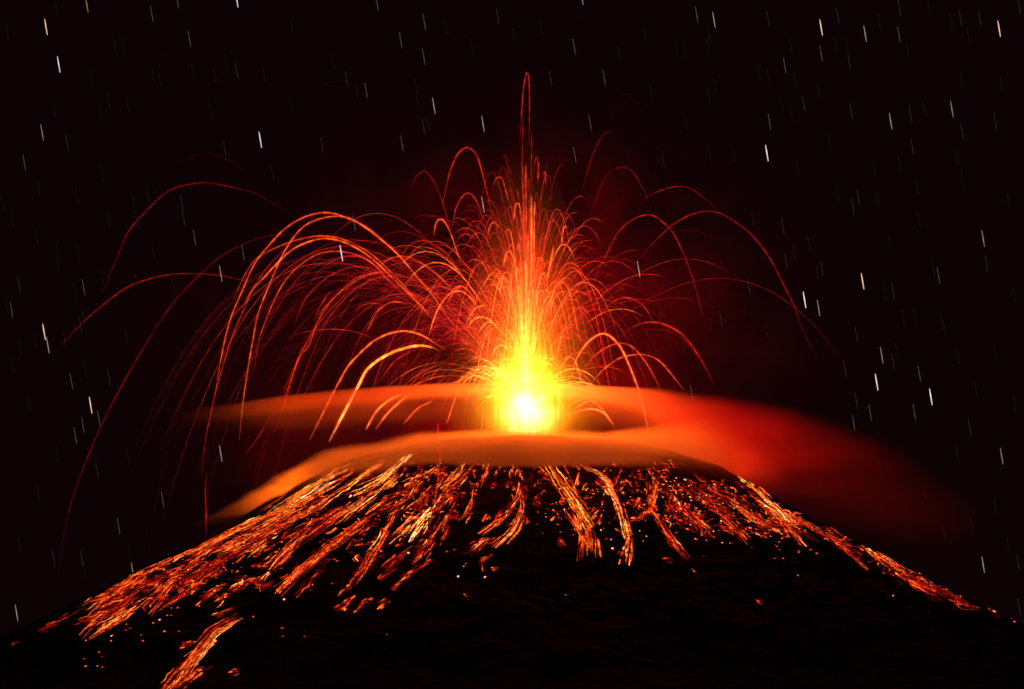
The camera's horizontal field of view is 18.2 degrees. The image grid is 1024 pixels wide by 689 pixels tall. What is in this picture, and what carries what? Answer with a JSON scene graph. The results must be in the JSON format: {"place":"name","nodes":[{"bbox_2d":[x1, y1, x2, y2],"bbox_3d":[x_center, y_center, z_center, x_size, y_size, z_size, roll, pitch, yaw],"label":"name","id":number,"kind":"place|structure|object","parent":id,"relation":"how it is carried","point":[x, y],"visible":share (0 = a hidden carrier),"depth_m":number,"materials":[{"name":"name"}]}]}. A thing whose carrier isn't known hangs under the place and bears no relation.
{"place":"outdoors","nodes":[
{"label":"outdoors","id":0,"kind":"place"},
{"bbox_2d":[212,608,230,618],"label":"lava stream","id":1,"kind":"structure","parent":0,"point":[220,612],"depth_m":431.05,"materials":[{"name":"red liquid"}]},
{"bbox_2d":[353,597,372,612],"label":"lava stream","id":2,"kind":"structure","parent":0,"point":[363,603],"depth_m":425.33,"materials":[{"name":"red liquid"}]},
{"bbox_2d":[377,597,389,608],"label":"lava stream","id":3,"kind":"structure","parent":0,"point":[381,604],"depth_m":422.30,"materials":[{"name":"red liquid"}]},
{"bbox_2d":[0,435,1023,688],"bbox_3d":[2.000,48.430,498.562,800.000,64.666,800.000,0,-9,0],"label":"mountain","id":4,"kind":"structure","parent":0,"point":[536,609],"depth_m":430.12,"materials":[{"name":"black stone"}]},
{"bbox_2d":[76,611,106,621],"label":"lava stream","id":5,"kind":"structure","parent":4,"relation":"on","point":[90,616],"depth_m":450.88,"materials":[{"name":"red liquid"}]},
{"bbox_2d":[58,579,130,620],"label":"lava stream","id":6,"kind":"structure","parent":4,"relation":"on","point":[112,589],"depth_m":469.91,"materials":[{"name":"liquid"}]},
{"bbox_2d":[83,593,116,604],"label":"lava stream","id":7,"kind":"structure","parent":4,"relation":"on","point":[99,599],"depth_m":462.66,"materials":[{"name":"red liquid"}]},
{"bbox_2d":[79,595,135,638],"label":"lava stream","id":8,"kind":"structure","parent":4,"relation":"on","point":[120,606],"depth_m":450.72,"materials":[{"name":"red liquid"}]},
{"bbox_2d":[85,569,154,615],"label":"lava stream","id":9,"kind":"structure","parent":4,"relation":"on","point":[109,596],"depth_m":461.94,"materials":[{"name":"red liquid"}]},
{"bbox_2d":[84,583,167,638],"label":"lava stream","id":10,"kind":"structure","parent":4,"relation":"on","point":[112,622],"depth_m":440.78,"materials":[{"name":"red liquid"}]},
{"bbox_2d":[110,547,202,592],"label":"lava stream","id":11,"kind":"structure","parent":4,"relation":"on","point":[163,563],"depth_m":473.22,"materials":[{"name":"red liquid"}]},
{"bbox_2d":[145,564,184,582],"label":"lava stream","id":12,"kind":"structure","parent":4,"relation":"on","point":[168,570],"depth_m":465.45,"materials":[{"name":"red liquid"}]},
{"bbox_2d":[142,567,192,586],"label":"lava stream","id":13,"kind":"structure","parent":4,"relation":"on","point":[157,581],"depth_m":458.20,"materials":[{"name":"red liquid"}]},
{"bbox_2d":[143,567,194,616],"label":"lava stream","id":14,"kind":"structure","parent":4,"relation":"on","point":[159,587],"depth_m":451.03,"materials":[{"name":"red liquid"}]},
{"bbox_2d":[164,590,190,605],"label":"lava stream","id":15,"kind":"structure","parent":4,"relation":"on","point":[180,594],"depth_m":443.06,"materials":[{"name":"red liquid"}]},
{"bbox_2d":[171,666,210,688],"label":"lava stream","id":16,"kind":"structure","parent":4,"relation":"on","point":[196,676],"depth_m":407.21,"materials":[{"name":"orange liquid"}]},
{"bbox_2d":[184,545,214,573],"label":"lava stream","id":17,"kind":"structure","parent":4,"relation":"on","point":[189,566],"depth_m":466.05,"materials":[{"name":"orange liquid"}]},
{"bbox_2d":[185,638,216,661],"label":"lava stream","id":18,"kind":"structure","parent":4,"relation":"on","point":[203,647],"depth_m":415.28,"materials":[{"name":"orange liquid"}]},
{"bbox_2d":[160,614,242,688],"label":"lava stream","id":19,"kind":"structure","parent":4,"relation":"on","point":[230,624],"depth_m":413.94,"materials":[{"name":"orange liquid"}]},
{"bbox_2d":[178,569,224,594],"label":"lava stream","id":20,"kind":"structure","parent":4,"relation":"on","point":[201,580],"depth_m":448.31,"materials":[{"name":"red liquid"}]},
{"bbox_2d":[195,583,225,605],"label":"lava stream","id":21,"kind":"structure","parent":4,"relation":"on","point":[212,592],"depth_m":441.41,"materials":[{"name":"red liquid"}]},
{"bbox_2d":[182,546,246,586],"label":"lava stream","id":22,"kind":"structure","parent":4,"relation":"on","point":[215,564],"depth_m":453.21,"materials":[{"name":"red liquid"}]},
{"bbox_2d":[213,586,239,607],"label":"lava stream","id":23,"kind":"structure","parent":4,"relation":"on","point":[218,599],"depth_m":438.08,"materials":[{"name":"orange liquid"}]},
{"bbox_2d":[211,531,251,553],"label":"lava stream","id":24,"kind":"structure","parent":4,"relation":"on","point":[239,537],"depth_m":467.77,"materials":[{"name":"orange liquid"}]},
{"bbox_2d":[174,507,290,564],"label":"lava stream","id":25,"kind":"structure","parent":4,"relation":"on","point":[221,535],"depth_m":472.96,"materials":[{"name":"orange liquid"}]},
{"bbox_2d":[213,526,272,556],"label":"lava stream","id":26,"kind":"structure","parent":4,"relation":"on","point":[234,546],"depth_m":464.69,"materials":[{"name":"orange liquid"}]},
{"bbox_2d":[230,577,255,591],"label":"lava stream","id":27,"kind":"structure","parent":4,"relation":"on","point":[240,582],"depth_m":442.74,"materials":[{"name":"orange liquid"}]},
{"bbox_2d":[247,535,277,557],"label":"lava stream","id":28,"kind":"structure","parent":4,"relation":"on","point":[257,549],"depth_m":455.66,"materials":[{"name":"orange liquid"}]},
{"bbox_2d":[259,571,269,591],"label":"lava stream","id":29,"kind":"structure","parent":4,"relation":"on","point":[265,578],"depth_m":442.86,"materials":[{"name":"orange liquid"}]},
{"bbox_2d":[229,516,301,562],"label":"lava stream","id":30,"kind":"structure","parent":4,"relation":"on","point":[264,533],"depth_m":461.42,"materials":[{"name":"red liquid"}]},
{"bbox_2d":[243,488,325,540],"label":"lava stream","id":31,"kind":"structure","parent":4,"relation":"on","point":[262,532],"depth_m":470.93,"materials":[{"name":"red liquid"}]},
{"bbox_2d":[266,518,312,569],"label":"lava stream","id":32,"kind":"structure","parent":4,"relation":"on","point":[280,556],"depth_m":452.48,"materials":[{"name":"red liquid"}]},
{"bbox_2d":[249,468,357,531],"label":"lava stream","id":33,"kind":"structure","parent":4,"relation":"on","point":[319,490],"depth_m":474.30,"materials":[{"name":"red liquid"}]},
{"bbox_2d":[277,506,342,547],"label":"lava stream","id":34,"kind":"structure","parent":4,"relation":"on","point":[284,538],"depth_m":459.58,"materials":[{"name":"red liquid"}]},
{"bbox_2d":[273,463,349,514],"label":"lava stream","id":35,"kind":"structure","parent":4,"relation":"on","point":[295,496],"depth_m":479.94,"materials":[{"name":"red liquid"}]},
{"bbox_2d":[295,558,331,597],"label":"lava stream","id":36,"kind":"structure","parent":4,"relation":"on","point":[310,580],"depth_m":432.83,"materials":[{"name":"red liquid"}]},
{"bbox_2d":[259,458,371,525],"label":"lava stream","id":37,"kind":"structure","parent":4,"relation":"on","point":[314,484],"depth_m":481.08,"materials":[{"name":"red liquid"}]},
{"bbox_2d":[276,525,361,593],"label":"lava stream","id":38,"kind":"structure","parent":4,"relation":"on","point":[308,560],"depth_m":441.88,"materials":[{"name":"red liquid"}]},
{"bbox_2d":[310,493,329,504],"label":"lava stream","id":39,"kind":"structure","parent":4,"relation":"on","point":[320,499],"depth_m":468.12,"materials":[{"name":"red liquid"}]},
{"bbox_2d":[268,459,384,529],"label":"lava stream","id":40,"kind":"structure","parent":4,"relation":"on","point":[376,466],"depth_m":467.91,"materials":[{"name":"orange liquid"}]},
{"bbox_2d":[273,506,383,596],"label":"lava stream","id":41,"kind":"structure","parent":4,"relation":"on","point":[364,519],"depth_m":444.93,"materials":[{"name":"red liquid"}]},
{"bbox_2d":[296,498,364,547],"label":"lava stream","id":42,"kind":"structure","parent":4,"relation":"on","point":[336,519],"depth_m":458.67,"materials":[{"name":"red liquid"}]},
{"bbox_2d":[335,595,355,610],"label":"lava stream","id":43,"kind":"structure","parent":4,"relation":"on","point":[344,601],"depth_m":424.27,"materials":[{"name":"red liquid"}]},
{"bbox_2d":[349,474,364,487],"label":"lava stream","id":44,"kind":"structure","parent":4,"relation":"on","point":[357,482],"depth_m":471.81,"materials":[{"name":"orange liquid"}]},
{"bbox_2d":[333,485,385,524],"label":"lava stream","id":45,"kind":"structure","parent":4,"relation":"on","point":[362,508],"depth_m":460.81,"materials":[{"name":"orange liquid"}]},
{"bbox_2d":[350,553,384,582],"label":"lava stream","id":46,"kind":"structure","parent":4,"relation":"on","point":[363,569],"depth_m":434.98,"materials":[{"name":"red liquid"}]},
{"bbox_2d":[349,505,398,586],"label":"lava stream","id":47,"kind":"structure","parent":4,"relation":"on","point":[380,539],"depth_m":443.36,"materials":[{"name":"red liquid"}]},
{"bbox_2d":[353,453,412,495],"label":"lava stream","id":48,"kind":"structure","parent":4,"relation":"on","point":[384,478],"depth_m":470.31,"materials":[{"name":"orange liquid"}]},
{"bbox_2d":[365,488,407,514],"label":"lava stream","id":49,"kind":"structure","parent":4,"relation":"on","point":[399,493],"depth_m":460.09,"materials":[{"name":"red liquid"}]},
{"bbox_2d":[380,470,404,489],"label":"lava stream","id":50,"kind":"structure","parent":4,"relation":"on","point":[390,482],"depth_m":466.03,"materials":[{"name":"orange liquid"}]},
{"bbox_2d":[377,546,410,581],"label":"lava stream","id":51,"kind":"structure","parent":4,"relation":"on","point":[391,564],"depth_m":438.06,"materials":[{"name":"red liquid"}]},
{"bbox_2d":[379,481,422,517],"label":"lava stream","id":52,"kind":"structure","parent":4,"relation":"on","point":[409,494],"depth_m":457.19,"materials":[{"name":"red liquid"}]},
{"bbox_2d":[389,512,420,543],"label":"lava stream","id":53,"kind":"structure","parent":4,"relation":"on","point":[405,523],"depth_m":448.91,"materials":[{"name":"orange liquid"}]},
{"bbox_2d":[396,559,430,585],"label":"lava stream","id":54,"kind":"structure","parent":4,"relation":"on","point":[403,578],"depth_m":431.65,"materials":[{"name":"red liquid"}]},
{"bbox_2d":[404,459,423,488],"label":"lava stream","id":55,"kind":"structure","parent":4,"relation":"on","point":[415,476],"depth_m":465.82,"materials":[{"name":"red liquid"}]},
{"bbox_2d":[404,504,435,541],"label":"lava stream","id":56,"kind":"structure","parent":4,"relation":"on","point":[422,518],"depth_m":449.50,"materials":[{"name":"yellow liquid"}]},
{"bbox_2d":[402,466,437,486],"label":"lava stream","id":57,"kind":"structure","parent":4,"relation":"on","point":[408,483],"depth_m":465.85,"materials":[{"name":"orange liquid"}]},
{"bbox_2d":[404,475,443,519],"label":"lava stream","id":58,"kind":"structure","parent":4,"relation":"on","point":[420,498],"depth_m":457.69,"materials":[{"name":"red liquid"}]},
{"bbox_2d":[410,515,440,564],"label":"lava stream","id":59,"kind":"structure","parent":4,"relation":"on","point":[429,542],"depth_m":440.50,"materials":[{"name":"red liquid"}]},
{"bbox_2d":[424,483,450,521],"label":"lava stream","id":60,"kind":"structure","parent":4,"relation":"on","point":[440,505],"depth_m":455.17,"materials":[{"name":"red liquid"}]},
{"bbox_2d":[434,501,455,533],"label":"lava stream","id":61,"kind":"structure","parent":4,"relation":"on","point":[444,523],"depth_m":448.75,"materials":[{"name":"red liquid"}]},
{"bbox_2d":[436,460,466,491],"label":"lava stream","id":62,"kind":"structure","parent":4,"relation":"on","point":[451,478],"depth_m":463.92,"materials":[{"name":"orange liquid"}]},
{"bbox_2d":[442,492,463,504],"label":"lava stream","id":63,"kind":"structure","parent":4,"relation":"on","point":[451,497],"depth_m":456.07,"materials":[{"name":"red liquid"}]},
{"bbox_2d":[438,458,475,496],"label":"lava stream","id":64,"kind":"structure","parent":4,"relation":"on","point":[464,475],"depth_m":463.29,"materials":[{"name":"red liquid"}]},
{"bbox_2d":[459,489,473,523],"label":"lava stream","id":65,"kind":"structure","parent":4,"relation":"on","point":[469,503],"depth_m":452.98,"materials":[{"name":"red liquid"}]},
{"bbox_2d":[466,537,492,553],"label":"lava stream","id":66,"kind":"structure","parent":4,"relation":"on","point":[478,544],"depth_m":441.62,"materials":[{"name":"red liquid"}]},
{"bbox_2d":[480,458,488,487],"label":"lava stream","id":67,"kind":"structure","parent":4,"relation":"on","point":[486,472],"depth_m":466.18,"materials":[{"name":"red liquid"}]},
{"bbox_2d":[478,482,520,535],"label":"lava stream","id":68,"kind":"structure","parent":4,"relation":"on","point":[501,520],"depth_m":447.98,"materials":[{"name":"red liquid"}]},
{"bbox_2d":[492,494,523,547],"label":"lava stream","id":69,"kind":"structure","parent":4,"relation":"on","point":[508,535],"depth_m":444.47,"materials":[{"name":"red liquid"}]},
{"bbox_2d":[518,474,526,501],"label":"lava stream","id":70,"kind":"structure","parent":4,"relation":"on","point":[521,489],"depth_m":457.11,"materials":[{"name":"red liquid"}]},
{"bbox_2d":[95,457,978,623],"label":"lava flecks","id":71,"kind":"object","parent":4,"relation":"on","point":[643,504],"visible":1,"depth_m":462.22,"materials":[{"name":"orange liquid"}]},
{"bbox_2d":[538,466,564,499],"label":"lava stream","id":72,"kind":"structure","parent":4,"relation":"on","point":[563,498],"depth_m":459.86,"materials":[{"name":"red liquid"}]},
{"bbox_2d":[544,457,595,530],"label":"lava stream","id":73,"kind":"structure","parent":4,"relation":"on","point":[574,504],"depth_m":455.74,"materials":[{"name":"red liquid"}]},
{"bbox_2d":[562,463,587,507],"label":"lava stream","id":74,"kind":"structure","parent":4,"relation":"on","point":[572,483],"depth_m":459.96,"materials":[{"name":"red liquid"}]},
{"bbox_2d":[564,508,592,548],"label":"lava stream","id":75,"kind":"structure","parent":4,"relation":"on","point":[576,526],"depth_m":446.96,"materials":[{"name":"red liquid"}]},
{"bbox_2d":[576,515,601,559],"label":"lava stream","id":76,"kind":"structure","parent":4,"relation":"on","point":[589,538],"depth_m":441.43,"materials":[{"name":"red liquid"}]},
{"bbox_2d":[588,510,598,532],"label":"lava stream","id":77,"kind":"structure","parent":4,"relation":"on","point":[593,516],"depth_m":448.98,"materials":[{"name":"orange liquid"}]},
{"bbox_2d":[595,481,616,502],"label":"lava stream","id":78,"kind":"structure","parent":4,"relation":"on","point":[605,490],"depth_m":459.85,"materials":[{"name":"orange liquid"}]},
{"bbox_2d":[584,466,631,539],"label":"lava stream","id":79,"kind":"structure","parent":4,"relation":"on","point":[612,493],"depth_m":454.31,"materials":[{"name":"orange liquid"}]},
{"bbox_2d":[614,475,630,493],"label":"lava stream","id":80,"kind":"structure","parent":4,"relation":"on","point":[621,484],"depth_m":463.18,"materials":[{"name":"orange liquid"}]},
{"bbox_2d":[619,534,632,565],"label":"lava stream","id":81,"kind":"structure","parent":4,"relation":"on","point":[626,543],"depth_m":439.57,"materials":[{"name":"orange liquid"}]},
{"bbox_2d":[631,497,640,508],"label":"lava stream","id":82,"kind":"structure","parent":4,"relation":"on","point":[637,502],"depth_m":458.12,"materials":[{"name":"orange liquid"}]},
{"bbox_2d":[631,511,649,520],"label":"lava stream","id":83,"kind":"structure","parent":4,"relation":"on","point":[640,515],"depth_m":450.96,"materials":[{"name":"orange liquid"}]},
{"bbox_2d":[638,468,658,520],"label":"lava stream","id":84,"kind":"structure","parent":4,"relation":"on","point":[653,494],"depth_m":462.10,"materials":[{"name":"orange liquid"}]},
{"bbox_2d":[646,475,654,507],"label":"lava stream","id":85,"kind":"structure","parent":4,"relation":"on","point":[649,500],"depth_m":462.31,"materials":[{"name":"orange liquid"}]},
{"bbox_2d":[651,511,690,559],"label":"lava stream","id":86,"kind":"structure","parent":4,"relation":"on","point":[671,536],"depth_m":446.86,"materials":[{"name":"orange liquid"}]},
{"bbox_2d":[664,487,697,531],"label":"lava stream","id":87,"kind":"structure","parent":4,"relation":"on","point":[679,525],"depth_m":455.61,"materials":[{"name":"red liquid"}]},
{"bbox_2d":[679,504,712,534],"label":"lava stream","id":88,"kind":"structure","parent":4,"relation":"on","point":[701,521],"depth_m":455.33,"materials":[{"name":"orange liquid"}]},
{"bbox_2d":[680,481,722,513],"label":"lava stream","id":89,"kind":"structure","parent":4,"relation":"on","point":[703,501],"depth_m":465.51,"materials":[{"name":"orange liquid"}]},
{"bbox_2d":[690,472,742,508],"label":"lava stream","id":90,"kind":"structure","parent":4,"relation":"on","point":[719,494],"depth_m":472.08,"materials":[{"name":"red liquid"}]},
{"bbox_2d":[709,507,730,516],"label":"lava stream","id":91,"kind":"structure","parent":4,"relation":"on","point":[718,509],"depth_m":461.67,"materials":[{"name":"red liquid"}]},
{"bbox_2d":[704,493,739,531],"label":"lava stream","id":92,"kind":"structure","parent":4,"relation":"on","point":[726,516],"depth_m":460.69,"materials":[{"name":"orange liquid"}]},
{"bbox_2d":[723,514,747,544],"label":"lava stream","id":93,"kind":"structure","parent":4,"relation":"on","point":[738,531],"depth_m":456.10,"materials":[{"name":"orange liquid"}]},
{"bbox_2d":[736,475,754,487],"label":"lava stream","id":94,"kind":"structure","parent":4,"relation":"on","point":[741,479],"depth_m":490.76,"materials":[{"name":"orange liquid"}]},
{"bbox_2d":[728,496,777,531],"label":"lava stream","id":95,"kind":"structure","parent":4,"relation":"on","point":[747,516],"depth_m":464.86,"materials":[{"name":"orange liquid"}]},
{"bbox_2d":[751,495,789,530],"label":"lava stream","id":96,"kind":"structure","parent":4,"relation":"on","point":[772,511],"depth_m":471.92,"materials":[{"name":"orange liquid"}]},
{"bbox_2d":[750,484,799,528],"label":"lava stream","id":97,"kind":"structure","parent":4,"relation":"on","point":[760,493],"depth_m":477.33,"materials":[{"name":"orange liquid"}]},
{"bbox_2d":[783,526,806,546],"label":"lava stream","id":98,"kind":"structure","parent":4,"relation":"on","point":[795,535],"depth_m":461.40,"materials":[{"name":"orange liquid"}]},
{"bbox_2d":[790,529,817,541],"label":"lava stream","id":99,"kind":"structure","parent":4,"relation":"on","point":[802,531],"depth_m":463.30,"materials":[{"name":"red liquid"}]},
{"bbox_2d":[782,511,867,570],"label":"lava stream","id":100,"kind":"structure","parent":4,"relation":"on","point":[808,525],"depth_m":469.85,"materials":[{"name":"orange liquid"}]},
{"bbox_2d":[825,534,848,550],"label":"lava stream","id":101,"kind":"structure","parent":4,"relation":"on","point":[838,543],"depth_m":469.19,"materials":[{"name":"red liquid"}]},
{"bbox_2d":[832,536,851,546],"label":"lava stream","id":102,"kind":"structure","parent":4,"relation":"on","point":[833,537],"depth_m":474.21,"materials":[{"name":"red liquid"}]},
{"bbox_2d":[861,545,923,583],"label":"lava stream","id":103,"kind":"structure","parent":4,"relation":"on","point":[882,558],"depth_m":476.80,"materials":[{"name":"orange liquid"}]},
{"bbox_2d":[906,578,931,592],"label":"lava stream","id":104,"kind":"structure","parent":4,"relation":"on","point":[911,584],"depth_m":460.02,"materials":[{"name":"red liquid"}]},
{"bbox_2d":[933,590,978,609],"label":"lava stream","id":105,"kind":"structure","parent":4,"relation":"on","point":[957,605],"depth_m":460.48,"materials":[{"name":"liquid"}]},
{"bbox_2d":[945,591,971,605],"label":"lava stream","id":106,"kind":"structure","parent":4,"relation":"on","point":[959,598],"depth_m":463.90,"materials":[{"name":"red liquid"}]},
{"bbox_2d":[0,0,1023,637],"label":"sky","id":107,"kind":"structure","parent":0,"point":[379,362],"materials":[{"name":"black"}]},
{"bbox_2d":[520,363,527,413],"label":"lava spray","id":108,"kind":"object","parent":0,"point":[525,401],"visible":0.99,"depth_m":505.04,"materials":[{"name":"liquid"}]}
]}

